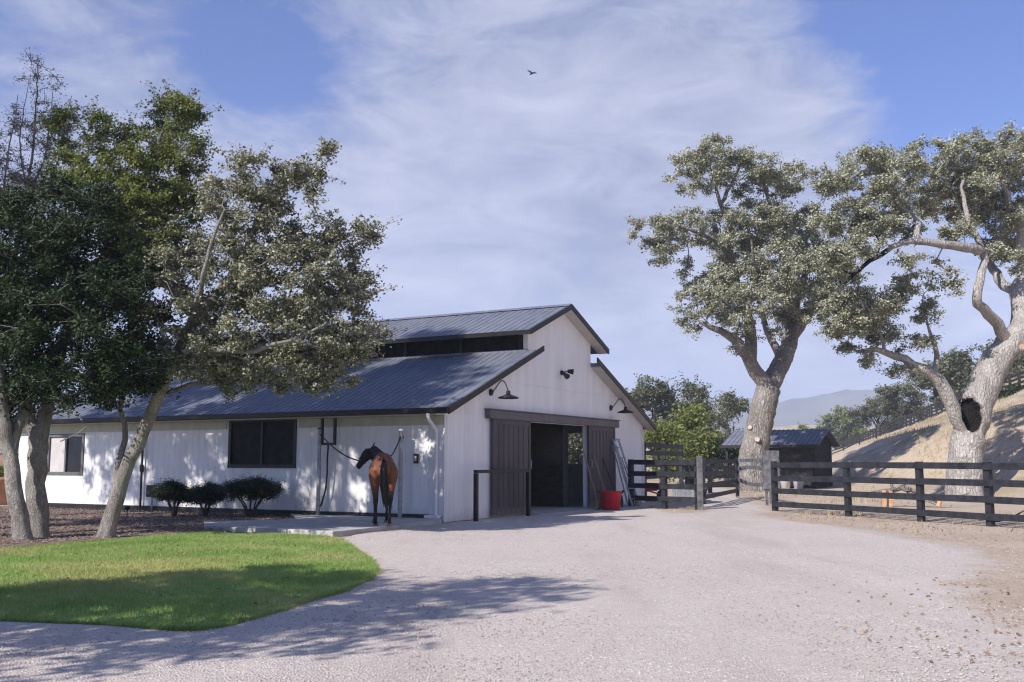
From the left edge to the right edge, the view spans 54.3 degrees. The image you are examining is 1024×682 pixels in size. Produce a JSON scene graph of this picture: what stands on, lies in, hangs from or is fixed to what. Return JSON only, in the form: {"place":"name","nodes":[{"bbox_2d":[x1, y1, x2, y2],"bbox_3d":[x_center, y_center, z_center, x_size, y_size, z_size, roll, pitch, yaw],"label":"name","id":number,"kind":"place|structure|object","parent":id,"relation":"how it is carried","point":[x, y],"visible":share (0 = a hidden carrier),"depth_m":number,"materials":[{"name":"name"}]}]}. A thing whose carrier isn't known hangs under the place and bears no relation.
{"place":"outdoors","nodes":[
{"label":"outdoors","id":0,"kind":"place"},
{"bbox_2d":[0,531,382,631],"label":"lawn","id":1,"kind":"structure","parent":0,"point":[168,594],"depth_m":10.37,"materials":[{"name":"green plant"}]},
{"bbox_2d":[18,389,944,449],"bbox_3d":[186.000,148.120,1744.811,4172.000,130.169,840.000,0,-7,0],"label":"mountains","id":2,"kind":"structure","parent":0,"point":[803,411],"depth_m":1659.37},
{"bbox_2d":[0,378,1023,615],"bbox_3d":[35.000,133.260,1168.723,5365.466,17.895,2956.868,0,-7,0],"label":"ground","id":3,"kind":"structure","parent":0,"point":[863,453],"depth_m":41.60,"materials":[{"name":"beige soil"}]},
{"bbox_2d":[0,463,6,503],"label":"planter","id":4,"kind":"object","parent":3,"relation":"on","point":[3,499],"visible":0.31,"depth_m":32.94,"materials":[{"name":"ceramic"}]},
{"bbox_2d":[0,450,18,476],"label":"garden wall","id":5,"kind":"structure","parent":3,"relation":"on","point":[1,459],"depth_m":36.84,"materials":[{"name":"brick"}]},
{"bbox_2d":[0,47,96,278],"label":"bare tree","id":6,"kind":"object","parent":3,"relation":"on","point":[21,179],"visible":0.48,"depth_m":21.03,"materials":[{"name":"brown plant"}]},
{"bbox_2d":[19,79,232,537],"bbox_3d":[-7.442,-0.728,19.456,3.802,9.084,2.863,5,-8,-36],"label":"olive green tree","id":7,"kind":"object","parent":3,"relation":"on","point":[164,153],"visible":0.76,"depth_m":19.56,"materials":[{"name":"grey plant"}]},
{"bbox_2d":[0,506,295,546],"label":"mulch bed","id":8,"kind":"object","parent":3,"relation":"on","point":[139,531],"visible":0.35,"depth_m":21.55,"materials":[{"name":"brown wood"}]},
{"bbox_2d":[0,158,190,540],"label":"live oak tree","id":9,"kind":"object","parent":8,"relation":"on","point":[53,241],"visible":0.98,"depth_m":17.62,"materials":[{"name":"green plant"}]},
{"bbox_2d":[124,505,129,517],"bbox_3d":[-9.373,4.181,24.332,0.150,0.360,0.150,0,-7,0],"label":"path light","id":10,"kind":"object","parent":8,"relation":"on","point":[127,507],"visible":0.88,"depth_m":24.31,"materials":[{"name":"black metal"}]},
{"bbox_2d":[147,475,195,515],"bbox_3d":[-8.496,3.959,25.260,1.480,1.109,1.121,0,-7,0],"label":"shrub","id":11,"kind":"object","parent":8,"relation":"on","point":[170,491],"visible":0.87,"depth_m":25.15,"materials":[{"name":"green plant"}]},
{"bbox_2d":[181,479,227,515],"bbox_3d":[-7.642,3.965,25.011,1.206,1.042,1.108,-4,-8,29],"label":"shrub","id":12,"kind":"object","parent":8,"relation":"on","point":[204,493],"visible":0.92,"depth_m":24.82,"materials":[{"name":"green plant"}]},
{"bbox_2d":[214,471,288,516],"bbox_3d":[-6.438,3.803,24.668,1.849,1.284,1.413,0,-7,0],"label":"shrub","id":13,"kind":"object","parent":8,"relation":"on","point":[257,487],"visible":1,"depth_m":24.50,"materials":[{"name":"green plant"}]},
{"bbox_2d":[96,135,410,539],"bbox_3d":[-5.027,-0.140,19.024,5.323,7.799,4.233,-4,-8,32],"label":"oak tree","id":14,"kind":"object","parent":8,"relation":"on","point":[356,335],"visible":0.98,"depth_m":18.54,"materials":[{"name":"green plant"}]},
{"bbox_2d":[204,514,441,536],"bbox_3d":[-4.477,4.062,22.109,5.000,0.145,4.675,-4,-8,27],"label":"concrete pad","id":15,"kind":"object","parent":3,"relation":"on","point":[339,525],"visible":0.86,"depth_m":20.96,"materials":[{"name":"grey concrete"}]},
{"bbox_2d":[316,428,321,515],"bbox_3d":[-4.770,3.233,24.699,0.180,2.170,0.200,-4,-8,29],"label":"tie post","id":16,"kind":"object","parent":15,"relation":"on","point":[318,485],"visible":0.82,"depth_m":24.65,"materials":[{"name":"metal"}]},
{"bbox_2d":[320,434,364,462],"bbox_3d":[-4.009,2.486,23.380,0.032,0.730,3.186,4,-8,-29],"label":"cross tie rope","id":17,"kind":"object","parent":16,"relation":"attached to","point":[338,450],"visible":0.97,"depth_m":23.53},
{"bbox_2d":[356,442,397,525],"bbox_3d":[-2.794,3.000,21.195,0.718,1.744,2.006,2,-7,-19],"label":"horse","id":18,"kind":"object","parent":15,"relation":"on","point":[383,471],"visible":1,"depth_m":20.50},
{"bbox_2d":[396,429,404,518],"bbox_3d":[-2.608,3.117,23.404,0.180,2.090,0.200,-4,-8,29],"label":"tie post","id":19,"kind":"object","parent":15,"relation":"on","point":[400,469],"visible":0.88,"depth_m":23.36,"materials":[{"name":"metal"}]},
{"bbox_2d":[390,436,400,455],"bbox_3d":[-2.703,2.428,22.792,0.032,0.592,1.390,-1,-7,8],"label":"cross tie rope","id":20,"kind":"object","parent":19,"relation":"attached to","point":[396,446],"visible":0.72,"depth_m":23.03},
{"bbox_2d":[13,303,656,521],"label":"barn","id":21,"kind":"structure","parent":3,"relation":"on","point":[433,379],"depth_m":27.15,"materials":[{"name":"white wood"}]},
{"bbox_2d":[47,433,84,474],"bbox_3d":[-13.291,3.377,29.783,1.640,1.220,0.090,-4,-8,29],"label":"window","id":22,"kind":"structure","parent":21,"relation":"in","point":[66,457],"depth_m":29.76,"materials":[{"name":"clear glass"}]},
{"bbox_2d":[139,449,143,511],"bbox_3d":[-10.374,3.624,27.988,0.100,2.300,0.060,-4,-8,29],"label":"standpipe","id":23,"kind":"object","parent":21,"relation":"attached to","point":[141,474],"visible":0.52,"depth_m":27.95,"materials":[{"name":"black metal"}]},
{"bbox_2d":[146,485,156,511],"bbox_3d":[-9.981,4.368,27.678,0.320,0.750,0.138,-4,-8,29],"label":"meter box","id":24,"kind":"object","parent":21,"relation":"attached to","point":[148,490],"visible":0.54,"depth_m":27.66,"materials":[{"name":"black paint"}]},
{"bbox_2d":[227,419,296,467],"bbox_3d":[-6.516,2.664,26.079,2.340,1.290,0.090,-4,-8,29],"label":"window","id":25,"kind":"structure","parent":21,"relation":"in","point":[251,443],"depth_m":26.06,"materials":[{"name":"black glass"}]},
{"bbox_2d":[301,418,336,514],"bbox_3d":[-4.763,3.104,24.750,0.957,2.382,0.313,-2,-7,16],"label":"hose boom","id":26,"kind":"object","parent":21,"relation":"attached to","point":[334,430],"visible":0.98,"depth_m":24.64,"materials":[{"name":"black metal"}]},
{"bbox_2d":[140,335,522,371],"bbox_3d":[-6.346,0.418,31.117,15.300,0.645,0.141,-4,-8,29],"label":"clerestory window","id":27,"kind":"structure","parent":21,"relation":"in","point":[509,342],"depth_m":28.71,"materials":[{"name":"black glass"}]},
{"bbox_2d":[413,454,418,463],"bbox_3d":[-2.272,2.778,23.595,0.120,0.230,0.075,-4,-8,29],"label":"wall socket","id":28,"kind":"object","parent":21,"relation":"attached to","point":[415,458],"depth_m":23.57,"materials":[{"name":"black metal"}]},
{"bbox_2d":[489,380,518,398],"bbox_3d":[-0.203,1.217,25.169,0.776,0.470,0.525,-4,-8,29],"label":"barn lamp","id":29,"kind":"object","parent":21,"relation":"attached to","point":[507,395],"visible":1,"depth_m":25.11,"materials":[{"name":"black metal"}]},
{"bbox_2d":[491,419,531,515],"bbox_3d":[0.024,3.240,25.881,0.135,2.440,2.000,-4,-8,29],"label":"sliding door","id":30,"kind":"structure","parent":21,"relation":"in","point":[510,439],"depth_m":25.77,"materials":[{"name":"wood"}]},
{"bbox_2d":[560,369,573,378],"bbox_3d":[1.583,0.960,28.878,0.353,0.325,0.553,-4,-8,29],"label":"flood light","id":31,"kind":"object","parent":21,"relation":"attached to","point":[565,374],"visible":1,"depth_m":28.91,"materials":[{"name":"black metal"}]},
{"bbox_2d":[562,431,582,465],"bbox_3d":[2.461,3.791,35.219,1.550,1.200,0.210,-4,-8,29],"label":"window frame","id":32,"kind":"structure","parent":21,"relation":"in","point":[573,432],"depth_m":35.35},
{"bbox_2d":[587,426,615,506],"bbox_3d":[2.811,3.840,30.863,0.135,2.440,2.000,-4,-8,29],"label":"sliding door","id":33,"kind":"structure","parent":21,"relation":"in","point":[599,442],"depth_m":30.74,"materials":[{"name":"wood"}]},
{"bbox_2d":[609,398,633,412],"bbox_3d":[3.492,2.052,31.770,0.777,0.470,0.525,-4,-8,29],"label":"barn lamp","id":34,"kind":"object","parent":21,"relation":"attached to","point":[625,410],"visible":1,"depth_m":31.67,"materials":[{"name":"black metal"}]},
{"bbox_2d":[0,487,1023,681],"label":"gravel drive","id":35,"kind":"structure","parent":3,"relation":"on","point":[733,513],"depth_m":9.26,"materials":[{"name":"grey gravel"}]},
{"bbox_2d":[473,469,530,521],"bbox_3d":[-0.216,3.890,24.762,0.090,1.400,2.710,-4,-8,29],"label":"hitching rail","id":36,"kind":"object","parent":35,"relation":"on","point":[476,494],"visible":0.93,"depth_m":24.27,"materials":[{"name":"black metal"}]},
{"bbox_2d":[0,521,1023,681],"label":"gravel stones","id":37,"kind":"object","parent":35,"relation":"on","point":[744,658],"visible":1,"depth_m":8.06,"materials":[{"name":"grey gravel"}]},
{"bbox_2d":[583,449,601,508],"bbox_3d":[2.382,4.071,29.498,0.494,1.735,0.400,-4,-8,29],"label":"broom","id":38,"kind":"object","parent":35,"relation":"on","point":[598,505],"visible":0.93,"depth_m":29.35,"materials":[{"name":"brown wood"}]},
{"bbox_2d":[593,455,604,490],"bbox_3d":[2.783,4.214,30.123,0.576,1.570,0.395,-4,-8,29],"label":"manure fork","id":39,"kind":"object","parent":35,"relation":"on","point":[599,472],"visible":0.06,"depth_m":30.10,"materials":[{"name":"brown wood"}]},
{"bbox_2d":[597,490,623,509],"bbox_3d":[2.878,4.629,29.109,0.766,0.573,0.655,0,-7,0],"label":"muck bucket","id":40,"kind":"object","parent":35,"relation":"on","point":[610,500],"visible":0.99,"depth_m":28.87,"materials":[{"name":"red plastic"}]},
{"bbox_2d":[602,458,623,506],"bbox_3d":[3.108,4.362,30.794,0.619,1.507,0.280,-4,-8,29],"label":"shovel","id":41,"kind":"object","parent":35,"relation":"on","point":[621,502],"visible":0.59,"depth_m":30.72,"materials":[{"name":"brown wood"}]},
{"bbox_2d":[611,438,640,506],"bbox_3d":[3.558,4.135,31.447,0.764,2.127,0.690,-4,-8,29],"label":"step ladder","id":42,"kind":"object","parent":35,"relation":"on","point":[622,467],"visible":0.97,"depth_m":31.39,"materials":[{"name":"metal"}]},
{"bbox_2d":[621,458,641,504],"bbox_3d":[3.820,4.512,32.124,0.564,1.486,0.400,-4,-8,29],"label":"broom","id":43,"kind":"object","parent":35,"relation":"on","point":[636,502],"visible":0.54,"depth_m":32.07,"materials":[{"name":"brown wood"}]},
{"bbox_2d":[702,458,738,503],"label":"open gate","id":44,"kind":"structure","parent":35,"relation":"on","point":[706,486],"depth_m":33.78,"materials":[{"name":"paint"}]},
{"bbox_2d":[736,459,771,504],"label":"bowed gate","id":45,"kind":"structure","parent":35,"relation":"on","point":[751,467],"depth_m":36.18,"materials":[{"name":"grey wood"}]},
{"bbox_2d":[763,451,779,504],"bbox_3d":[8.395,4.440,32.331,0.520,1.780,0.100,0,-7,0],"label":"plywood board","id":46,"kind":"object","parent":35,"relation":"on","point":[769,457],"visible":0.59,"depth_m":32.32,"materials":[{"name":"grey wood"}]},
{"bbox_2d":[0,477,1023,663],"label":"fallen leaves","id":47,"kind":"object","parent":3,"relation":"on","point":[869,639],"depth_m":17.95,"materials":[{"name":"brown plant"}]},
{"bbox_2d":[568,434,582,463],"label":"leafy tree","id":48,"kind":"object","parent":3,"relation":"on","point":[575,455],"visible":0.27,"depth_m":64.73,"materials":[{"name":"green plant"}]},
{"bbox_2d":[520,504,634,514],"bbox_3d":[1.998,4.950,29.261,0.850,0.072,6.900,-4,-8,29],"label":"concrete apron","id":49,"kind":"object","parent":3,"relation":"on","point":[567,510],"visible":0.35,"depth_m":28.23,"materials":[{"name":"grey concrete"}]},
{"bbox_2d":[644,482,660,495],"bbox_3d":[4.697,5.426,36.086,1.871,0.677,0.760,1,-7,-11],"label":"wheelbarrow","id":50,"kind":"object","parent":3,"relation":"on","point":[652,490],"visible":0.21,"depth_m":35.92,"materials":[{"name":"red plastic"}]},
{"bbox_2d":[624,373,684,470],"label":"oak tree","id":51,"kind":"object","parent":3,"relation":"on","point":[659,393],"visible":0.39,"depth_m":91.55,"materials":[{"name":"green plant"}]},
{"bbox_2d":[628,459,696,509],"bbox_3d":[4.600,4.472,30.446,0.184,1.767,2.730,6,-9,-42],"label":"corral fence","id":52,"kind":"object","parent":3,"relation":"on","point":[664,486],"visible":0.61,"depth_m":30.38,"materials":[{"name":"paint"}]},
{"bbox_2d":[644,441,683,495],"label":"stall run","id":53,"kind":"object","parent":3,"relation":"on","point":[663,452],"visible":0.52,"depth_m":40.51,"materials":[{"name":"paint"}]},
{"bbox_2d":[644,415,692,483],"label":"leafy tree","id":54,"kind":"object","parent":3,"relation":"on","point":[666,432],"visible":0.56,"depth_m":57.01,"materials":[{"name":"green plant"}]},
{"bbox_2d":[650,395,723,483],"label":"leafy tree","id":55,"kind":"object","parent":3,"relation":"on","point":[699,442],"visible":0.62,"depth_m":60.61,"materials":[{"name":"green plant"}]},
{"bbox_2d":[669,371,728,439],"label":"oak tree","id":56,"kind":"object","parent":3,"relation":"on","point":[690,391],"visible":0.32,"depth_m":97.36,"materials":[{"name":"green plant"}]},
{"bbox_2d":[696,456,703,509],"bbox_3d":[5.538,4.325,29.453,0.170,1.860,0.170,0,-7,0],"label":"gate post","id":57,"kind":"object","parent":3,"relation":"on","point":[700,504],"visible":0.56,"depth_m":29.39,"materials":[{"name":"grey wood"}]},
{"bbox_2d":[685,464,739,492],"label":"back fence","id":58,"kind":"object","parent":3,"relation":"on","point":[709,467],"visible":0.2,"depth_m":44.60,"materials":[{"name":"paint"}]},
{"bbox_2d":[702,436,738,480],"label":"leafy tree","id":59,"kind":"object","parent":3,"relation":"on","point":[721,453],"visible":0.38,"depth_m":59.22,"materials":[{"name":"green plant"}]},
{"bbox_2d":[709,387,749,465],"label":"oak tree","id":60,"kind":"object","parent":3,"relation":"on","point":[731,407],"visible":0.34,"depth_m":104.47,"materials":[{"name":"green plant"}]},
{"bbox_2d":[626,132,864,491],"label":"oak tree","id":61,"kind":"object","parent":3,"relation":"on","point":[721,290],"visible":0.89,"depth_m":48.65,"materials":[{"name":"green plant"}]},
{"bbox_2d":[720,428,839,488],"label":"shed","id":62,"kind":"structure","parent":3,"relation":"on","point":[805,445],"depth_m":53.98,"materials":[{"name":"metal"}]},
{"bbox_2d":[780,481,790,488],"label":"feed tub","id":63,"kind":"object","parent":3,"relation":"on","point":[786,484],"visible":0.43,"depth_m":52.55,"materials":[{"name":"white plastic"}]},
{"bbox_2d":[793,481,803,488],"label":"feed tub","id":64,"kind":"object","parent":3,"relation":"on","point":[798,485],"visible":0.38,"depth_m":52.27,"materials":[{"name":"white plastic"}]},
{"bbox_2d":[797,422,807,428],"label":"bush","id":65,"kind":"object","parent":3,"relation":"on","point":[800,426],"visible":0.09,"depth_m":159.28,"materials":[{"name":"green plant"}]},
{"bbox_2d":[808,415,850,448],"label":"oak tree","id":66,"kind":"object","parent":3,"relation":"on","point":[841,434],"visible":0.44,"depth_m":213.03,"materials":[{"name":"green plant"}]},
{"bbox_2d":[815,405,867,443],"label":"leafy tree","id":67,"kind":"object","parent":3,"relation":"on","point":[852,430],"visible":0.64,"depth_m":213.30,"materials":[{"name":"green plant"}]},
{"bbox_2d":[842,395,901,436],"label":"oak tree","id":68,"kind":"object","parent":3,"relation":"on","point":[866,412],"visible":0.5,"depth_m":149.89,"materials":[{"name":"green plant"}]},
{"bbox_2d":[831,407,930,453],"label":"pasture fence","id":69,"kind":"object","parent":3,"relation":"on","point":[876,431],"visible":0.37,"depth_m":140.25,"materials":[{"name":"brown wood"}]},
{"bbox_2d":[771,461,1023,526],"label":"rail fence","id":70,"kind":"object","parent":3,"relation":"on","point":[988,498],"visible":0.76,"depth_m":24.10,"materials":[{"name":"paint"}]},
{"bbox_2d":[873,379,932,424],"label":"oak tree","id":71,"kind":"object","parent":3,"relation":"on","point":[895,410],"visible":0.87,"depth_m":139.98,"materials":[{"name":"green plant"}]},
{"bbox_2d":[798,118,1023,495],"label":"oak tree","id":72,"kind":"object","parent":3,"relation":"on","point":[969,412],"visible":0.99,"depth_m":36.50,"materials":[{"name":"green plant"}]},
{"bbox_2d":[835,371,1023,448],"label":"hillside fence","id":73,"kind":"object","parent":3,"relation":"on","point":[1010,381],"visible":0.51,"depth_m":121.03,"materials":[{"name":"brown wood"}]},
{"bbox_2d":[905,358,962,407],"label":"oak tree","id":74,"kind":"object","parent":3,"relation":"on","point":[922,381],"visible":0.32,"depth_m":124.59,"materials":[{"name":"green plant"}]},
{"bbox_2d":[922,345,977,398],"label":"oak tree","id":75,"kind":"object","parent":3,"relation":"on","point":[955,370],"visible":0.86,"depth_m":111.78,"materials":[{"name":"green plant"}]},
{"bbox_2d":[971,338,1023,380],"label":"oak tree","id":76,"kind":"object","parent":3,"relation":"on","point":[982,347],"visible":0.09,"depth_m":105.68,"materials":[{"name":"green plant"}]},
{"bbox_2d":[999,382,1023,397],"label":"bush","id":77,"kind":"object","parent":3,"relation":"on","point":[1012,389],"visible":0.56,"depth_m":79.87,"materials":[{"name":"green plant"}]},
{"bbox_2d":[1007,353,1023,378],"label":"oak tree","id":78,"kind":"object","parent":3,"relation":"on","point":[1016,369],"visible":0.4,"depth_m":100.79,"materials":[{"name":"green plant"}]},
{"bbox_2d":[0,0,1023,415],"label":"sky","id":79,"kind":"structure","parent":0,"point":[509,187],"materials":[{"name":"blue"}]},
{"bbox_2d":[672,489,706,496],"bbox_3d":[6.761,5.733,38.088,1.240,0.490,0.600,1,-7,-6],"label":"water trough","id":80,"kind":"object","parent":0,"point":[681,493],"visible":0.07,"depth_m":37.78,"materials":[{"name":"metal"}]},
{"bbox_2d":[648,374,1023,532],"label":"dry grass","id":81,"kind":"structure","parent":0,"point":[918,437],"depth_m":48.50,"materials":[{"name":"beige plant"}]}
]}

